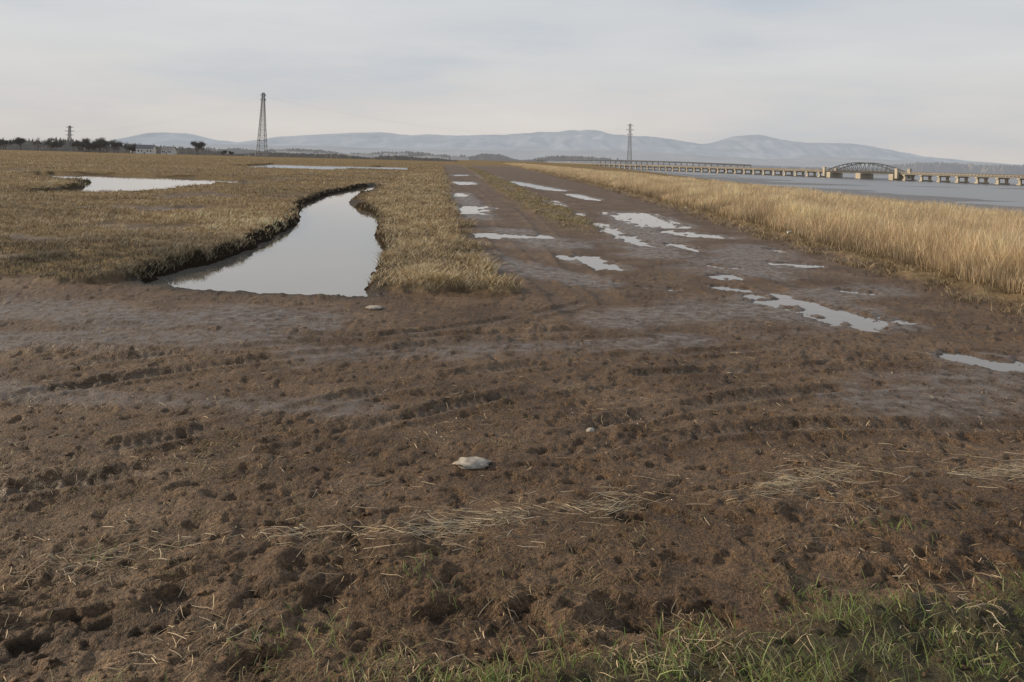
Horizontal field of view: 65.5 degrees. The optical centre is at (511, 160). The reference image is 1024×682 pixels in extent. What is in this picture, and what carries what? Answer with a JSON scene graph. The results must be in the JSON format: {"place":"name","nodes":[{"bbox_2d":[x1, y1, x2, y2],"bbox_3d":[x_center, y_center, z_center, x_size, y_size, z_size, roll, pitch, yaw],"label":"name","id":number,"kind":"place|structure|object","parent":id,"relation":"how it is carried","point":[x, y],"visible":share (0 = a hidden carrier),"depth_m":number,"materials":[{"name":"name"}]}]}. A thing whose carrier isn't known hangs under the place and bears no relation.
{"place":"outdoors","nodes":[
{"label":"outdoors","id":0,"kind":"place"},
{"bbox_2d":[145,186,382,296],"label":"creek water","id":1,"kind":"structure","parent":0,"point":[329,244],"depth_m":23.97,"materials":[{"name":"grey liquid"}]},
{"bbox_2d":[0,150,1023,681],"bbox_3d":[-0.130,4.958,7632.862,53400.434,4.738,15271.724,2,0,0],"label":"ground","id":2,"kind":"structure","parent":0,"point":[288,336],"depth_m":8.31,"materials":[{"name":"brown soil"}]},
{"bbox_2d":[0,139,13,149],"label":"hedgerow tree","id":3,"kind":"object","parent":2,"relation":"on","point":[3,142],"visible":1,"depth_m":800.60,"materials":[{"name":"green plant"}]},
{"bbox_2d":[11,137,26,149],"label":"hedgerow tree","id":4,"kind":"object","parent":2,"relation":"on","point":[19,141],"visible":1,"depth_m":808.47,"materials":[{"name":"green plant"}]},
{"bbox_2d":[32,137,64,150],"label":"hedgerow tree","id":5,"kind":"object","parent":2,"relation":"on","point":[48,141],"visible":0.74,"depth_m":821.43,"materials":[{"name":"green plant"}]},
{"bbox_2d":[49,140,59,150],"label":"hedgerow tree","id":6,"kind":"object","parent":2,"relation":"on","point":[53,144],"visible":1,"depth_m":798.36,"materials":[{"name":"green plant"}]},
{"bbox_2d":[66,126,71,151],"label":"electricity pylon","id":7,"kind":"object","parent":2,"relation":"on","point":[68,142],"visible":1,"depth_m":799.71,"materials":[{"name":"metal"}]},
{"bbox_2d":[69,140,82,151],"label":"hedgerow tree","id":8,"kind":"object","parent":2,"relation":"on","point":[76,143],"visible":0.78,"depth_m":807.75,"materials":[{"name":"green plant"}]},
{"bbox_2d":[78,145,95,151],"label":"bare bush","id":9,"kind":"object","parent":2,"relation":"on","point":[91,148],"visible":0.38,"depth_m":745.20,"materials":[{"name":"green plant"}]},
{"bbox_2d":[75,141,102,151],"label":"bare bush","id":10,"kind":"object","parent":2,"relation":"on","point":[91,145],"visible":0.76,"depth_m":729.88,"materials":[{"name":"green plant"}]},
{"bbox_2d":[81,138,108,152],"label":"bare bush","id":11,"kind":"object","parent":2,"relation":"on","point":[104,143],"visible":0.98,"depth_m":725.37,"materials":[{"name":"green plant"}]},
{"bbox_2d":[95,138,119,152],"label":"bare bush","id":12,"kind":"object","parent":2,"relation":"on","point":[111,143],"visible":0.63,"depth_m":733.96,"materials":[{"name":"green plant"}]},
{"bbox_2d":[0,136,226,153],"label":"hedgerow trees","id":13,"kind":"object","parent":2,"relation":"on","point":[28,143],"visible":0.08,"depth_m":970.82,"materials":[{"name":"green plant"}]},
{"bbox_2d":[113,141,136,152],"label":"bare bush","id":14,"kind":"object","parent":2,"relation":"on","point":[125,145],"visible":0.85,"depth_m":738.63,"materials":[{"name":"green plant"}]},
{"bbox_2d":[136,146,155,153],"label":"walls","id":15,"kind":"structure","parent":2,"relation":"on","point":[153,150],"depth_m":731.21,"materials":[{"name":"white paint"}]},
{"bbox_2d":[136,144,155,148],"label":"roof","id":16,"kind":"structure","parent":15,"relation":"on","point":[145,146],"depth_m":732.64,"materials":[{"name":"stone"}]},
{"bbox_2d":[161,147,175,154],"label":"walls","id":17,"kind":"structure","parent":2,"relation":"on","point":[173,150],"depth_m":739.04,"materials":[{"name":"white paint"}]},
{"bbox_2d":[161,146,175,149],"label":"roof","id":18,"kind":"structure","parent":17,"relation":"on","point":[167,148],"depth_m":740.20,"materials":[{"name":"stone"}]},
{"bbox_2d":[189,140,206,154],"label":"bare tree","id":19,"kind":"object","parent":2,"relation":"on","point":[200,145],"visible":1,"depth_m":748.12,"materials":[{"name":"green plant"}]},
{"bbox_2d":[220,150,233,154],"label":"bare bush","id":20,"kind":"object","parent":2,"relation":"on","point":[229,152],"visible":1,"depth_m":760.60,"materials":[{"name":"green plant"}]},
{"bbox_2d":[0,145,456,161],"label":"hedgerow","id":21,"kind":"object","parent":2,"relation":"on","point":[284,154],"visible":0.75,"depth_m":826.35,"materials":[{"name":"green plant"}]},
{"bbox_2d":[0,152,509,293],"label":"marsh grass","id":22,"kind":"structure","parent":2,"relation":"on","point":[177,244],"depth_m":32.55,"materials":[{"name":"brown plant"}]},
{"bbox_2d":[40,174,244,191],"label":"marsh pool","id":23,"kind":"structure","parent":22,"relation":"in","point":[115,183],"depth_m":82.74,"materials":[{"name":"grey liquid"}]},
{"bbox_2d":[248,164,415,169],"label":"marsh pool","id":24,"kind":"structure","parent":22,"relation":"in","point":[307,166],"depth_m":222.31,"materials":[{"name":"grey liquid"}]},
{"bbox_2d":[255,93,267,156],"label":"electricity pylon","id":25,"kind":"object","parent":2,"relation":"on","point":[261,116],"visible":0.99,"depth_m":699.33,"materials":[{"name":"metal"}]},
{"bbox_2d":[70,97,606,134],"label":"power lines","id":26,"kind":"object","parent":25,"relation":"attached to","point":[289,102],"visible":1,"depth_m":771.77,"materials":[{"name":"metal"}]},
{"bbox_2d":[42,143,642,162],"bbox_3d":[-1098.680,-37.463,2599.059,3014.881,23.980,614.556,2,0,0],"label":"distant treeline","id":27,"kind":"object","parent":2,"relation":"on","point":[489,157],"visible":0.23,"depth_m":2381.30,"materials":[{"name":"green plant"}]},
{"bbox_2d":[276,150,468,159],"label":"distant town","id":28,"kind":"object","parent":2,"relation":"on","point":[402,154],"visible":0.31,"depth_m":2124.49},
{"bbox_2d":[365,305,382,309],"bbox_3d":[-2.744,2.931,15.855,0.352,0.076,0.322,2,0,0],"label":"stone","id":29,"kind":"object","parent":2,"relation":"on","point":[373,307],"visible":1,"depth_m":15.75,"materials":[{"name":"grey stone"}]},
{"bbox_2d":[365,172,526,290],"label":"verge grass","id":30,"kind":"structure","parent":2,"relation":"on","point":[411,271],"depth_m":27.03,"materials":[{"name":"beige plant"}]},
{"bbox_2d":[453,193,468,196],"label":"puddle","id":31,"kind":"object","parent":2,"relation":"on","point":[460,194],"visible":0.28,"depth_m":68.12,"materials":[{"name":"grey liquid"}]},
{"bbox_2d":[453,182,475,184],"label":"puddle","id":32,"kind":"object","parent":2,"relation":"on","point":[464,183],"visible":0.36,"depth_m":99.51,"materials":[{"name":"grey liquid"}]},
{"bbox_2d":[452,456,491,468],"bbox_3d":[-0.395,2.986,7.866,0.393,0.087,0.281,2,0,0],"label":"stone","id":33,"kind":"object","parent":2,"relation":"on","point":[475,462],"visible":1,"depth_m":7.80,"materials":[{"name":"grey stone"}]},
{"bbox_2d":[459,206,497,214],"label":"puddle","id":34,"kind":"object","parent":2,"relation":"on","point":[469,209],"visible":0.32,"depth_m":47.60,"materials":[{"name":"grey liquid"}]},
{"bbox_2d":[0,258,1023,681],"bbox_3d":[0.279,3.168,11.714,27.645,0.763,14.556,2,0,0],"label":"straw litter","id":35,"kind":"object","parent":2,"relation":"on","point":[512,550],"visible":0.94,"depth_m":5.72,"materials":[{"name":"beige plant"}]},
{"bbox_2d":[0,267,1023,681],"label":"mud clods","id":36,"kind":"object","parent":2,"relation":"on","point":[262,645],"visible":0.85,"depth_m":5.44,"materials":[{"name":"brown soil"}]},
{"bbox_2d":[472,233,554,238],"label":"puddle","id":37,"kind":"object","parent":2,"relation":"on","point":[493,236],"visible":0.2,"depth_m":31.85,"materials":[{"name":"grey liquid"}]},
{"bbox_2d":[7,338,1022,681],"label":"mud sprouts","id":38,"kind":"object","parent":2,"relation":"on","point":[487,558],"visible":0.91,"depth_m":6.05,"materials":[{"name":"green plant"}]},
{"bbox_2d":[10,440,1023,590],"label":"straw line","id":39,"kind":"object","parent":2,"relation":"on","point":[777,482],"visible":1,"depth_m":6.79,"materials":[{"name":"beige plant"}]},
{"bbox_2d":[513,181,566,190],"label":"puddle","id":40,"kind":"object","parent":2,"relation":"on","point":[533,186],"visible":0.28,"depth_m":94.13,"materials":[{"name":"grey liquid"}]},
{"bbox_2d":[566,194,600,200],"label":"puddle","id":41,"kind":"object","parent":2,"relation":"on","point":[581,197],"visible":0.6,"depth_m":68.78,"materials":[{"name":"grey liquid"}]},
{"bbox_2d":[556,255,623,270],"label":"puddle","id":42,"kind":"object","parent":2,"relation":"on","point":[595,262],"visible":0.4,"depth_m":24.40,"materials":[{"name":"grey liquid"}]},
{"bbox_2d":[586,428,593,431],"bbox_3d":[0.878,3.043,8.950,0.096,0.074,0.083,2,0,0],"label":"pebble","id":43,"kind":"object","parent":2,"relation":"on","point":[590,430],"visible":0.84,"depth_m":8.92,"materials":[{"name":"stone"}]},
{"bbox_2d":[592,223,652,246],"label":"puddle","id":44,"kind":"object","parent":2,"relation":"on","point":[632,239],"visible":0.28,"depth_m":33.07,"materials":[{"name":"grey liquid"}]},
{"bbox_2d":[626,124,632,163],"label":"electricity pylon","id":45,"kind":"object","parent":2,"relation":"on","point":[629,125],"visible":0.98,"depth_m":1350.54,"materials":[{"name":"metal"}]},
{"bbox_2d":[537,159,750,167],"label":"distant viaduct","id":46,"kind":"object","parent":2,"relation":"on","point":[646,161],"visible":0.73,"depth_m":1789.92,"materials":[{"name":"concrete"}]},
{"bbox_2d":[601,212,690,228],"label":"puddle","id":47,"kind":"object","parent":2,"relation":"on","point":[649,220],"visible":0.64,"depth_m":42.74,"materials":[{"name":"grey liquid"}]},
{"bbox_2d":[640,287,675,290],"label":"puddle","id":48,"kind":"object","parent":2,"relation":"on","point":[661,289],"visible":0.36,"depth_m":19.47,"materials":[{"name":"grey liquid"}]},
{"bbox_2d":[665,244,698,251],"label":"puddle","id":49,"kind":"object","parent":2,"relation":"on","point":[683,247],"visible":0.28,"depth_m":29.69,"materials":[{"name":"grey liquid"}]},
{"bbox_2d":[660,230,732,238],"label":"puddle","id":50,"kind":"object","parent":2,"relation":"on","point":[691,234],"visible":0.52,"depth_m":34.72,"materials":[{"name":"grey liquid"}]},
{"bbox_2d":[544,160,884,170],"bbox_3d":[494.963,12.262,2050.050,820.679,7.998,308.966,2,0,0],"label":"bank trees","id":51,"kind":"object","parent":2,"relation":"on","point":[713,165],"visible":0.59,"depth_m":1909.82,"materials":[{"name":"plant"}]},
{"bbox_2d":[707,265,742,269],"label":"puddle","id":52,"kind":"object","parent":2,"relation":"on","point":[724,267],"visible":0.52,"depth_m":23.93,"materials":[{"name":"grey liquid"}]},
{"bbox_2d":[708,274,742,279],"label":"puddle","id":53,"kind":"object","parent":2,"relation":"on","point":[723,276],"visible":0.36,"depth_m":21.79,"materials":[{"name":"grey liquid"}]},
{"bbox_2d":[711,286,754,291],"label":"puddle","id":54,"kind":"object","parent":2,"relation":"on","point":[726,288],"visible":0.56,"depth_m":19.75,"materials":[{"name":"grey liquid"}]},
{"bbox_2d":[503,163,1023,294],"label":"reed bed","id":55,"kind":"object","parent":2,"relation":"on","point":[983,244],"visible":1,"depth_m":33.69,"materials":[{"name":"beige plant"}]},
{"bbox_2d":[768,249,790,252],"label":"puddle","id":56,"kind":"object","parent":2,"relation":"on","point":[778,250],"visible":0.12,"depth_m":29.23,"materials":[{"name":"grey liquid"}]},
{"bbox_2d":[549,162,1023,184],"bbox_3d":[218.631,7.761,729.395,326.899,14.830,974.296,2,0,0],"label":"road bridge","id":57,"kind":"structure","parent":2,"relation":"on","point":[896,174],"depth_m":603.67,"materials":[{"name":"concrete"}]},
{"bbox_2d":[766,262,823,267],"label":"puddle","id":58,"kind":"object","parent":2,"relation":"on","point":[802,265],"visible":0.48,"depth_m":24.90,"materials":[{"name":"grey liquid"}]},
{"bbox_2d":[726,293,916,331],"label":"puddle","id":59,"kind":"object","parent":2,"relation":"on","point":[834,317],"visible":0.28,"depth_m":16.64,"materials":[{"name":"grey liquid"}]},
{"bbox_2d":[837,290,874,294],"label":"puddle","id":60,"kind":"object","parent":2,"relation":"on","point":[855,292],"visible":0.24,"depth_m":19.74,"materials":[{"name":"grey liquid"}]},
{"bbox_2d":[885,162,1023,174],"bbox_3d":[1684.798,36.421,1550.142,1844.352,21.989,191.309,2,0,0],"label":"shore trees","id":61,"kind":"object","parent":2,"relation":"on","point":[942,167],"visible":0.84,"depth_m":1473.00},
{"bbox_2d":[938,352,1023,371],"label":"puddle","id":62,"kind":"object","parent":2,"relation":"on","point":[983,362],"visible":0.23,"depth_m":12.80,"materials":[{"name":"grey liquid"}]},
{"bbox_2d":[0,0,1023,164],"label":"sky","id":63,"kind":"structure","parent":0,"point":[926,78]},
{"bbox_2d":[4,505,1023,681],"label":"foreground grass","id":64,"kind":"structure","parent":0,"point":[762,679],"depth_m":4.85,"materials":[{"name":"green plant"}]},
{"bbox_2d":[34,141,1017,168],"bbox_3d":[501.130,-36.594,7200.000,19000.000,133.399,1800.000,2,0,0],"label":"foothills","id":65,"kind":"structure","parent":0,"point":[821,162],"depth_m":6913.70,"materials":[{"name":"grey"}]},
{"bbox_2d":[468,167,607,240],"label":"track centre grass","id":66,"kind":"structure","parent":0,"point":[559,215],"depth_m":53.39,"materials":[{"name":"plant"}]},
{"bbox_2d":[90,130,1022,165],"bbox_3d":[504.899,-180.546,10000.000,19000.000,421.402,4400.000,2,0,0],"label":"hills","id":67,"kind":"structure","parent":0,"point":[757,146],"depth_m":9015.86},
{"bbox_2d":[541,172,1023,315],"bbox_3d":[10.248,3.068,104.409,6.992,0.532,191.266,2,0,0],"label":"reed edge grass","id":68,"kind":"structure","parent":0,"point":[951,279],"depth_m":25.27,"materials":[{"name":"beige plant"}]},
{"bbox_2d":[618,167,1023,206],"bbox_3d":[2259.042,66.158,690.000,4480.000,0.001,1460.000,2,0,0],"label":"estuary water","id":69,"kind":"structure","parent":0,"point":[971,191],"depth_m":368.02,"materials":[{"name":"grey liquid"}]}
]}

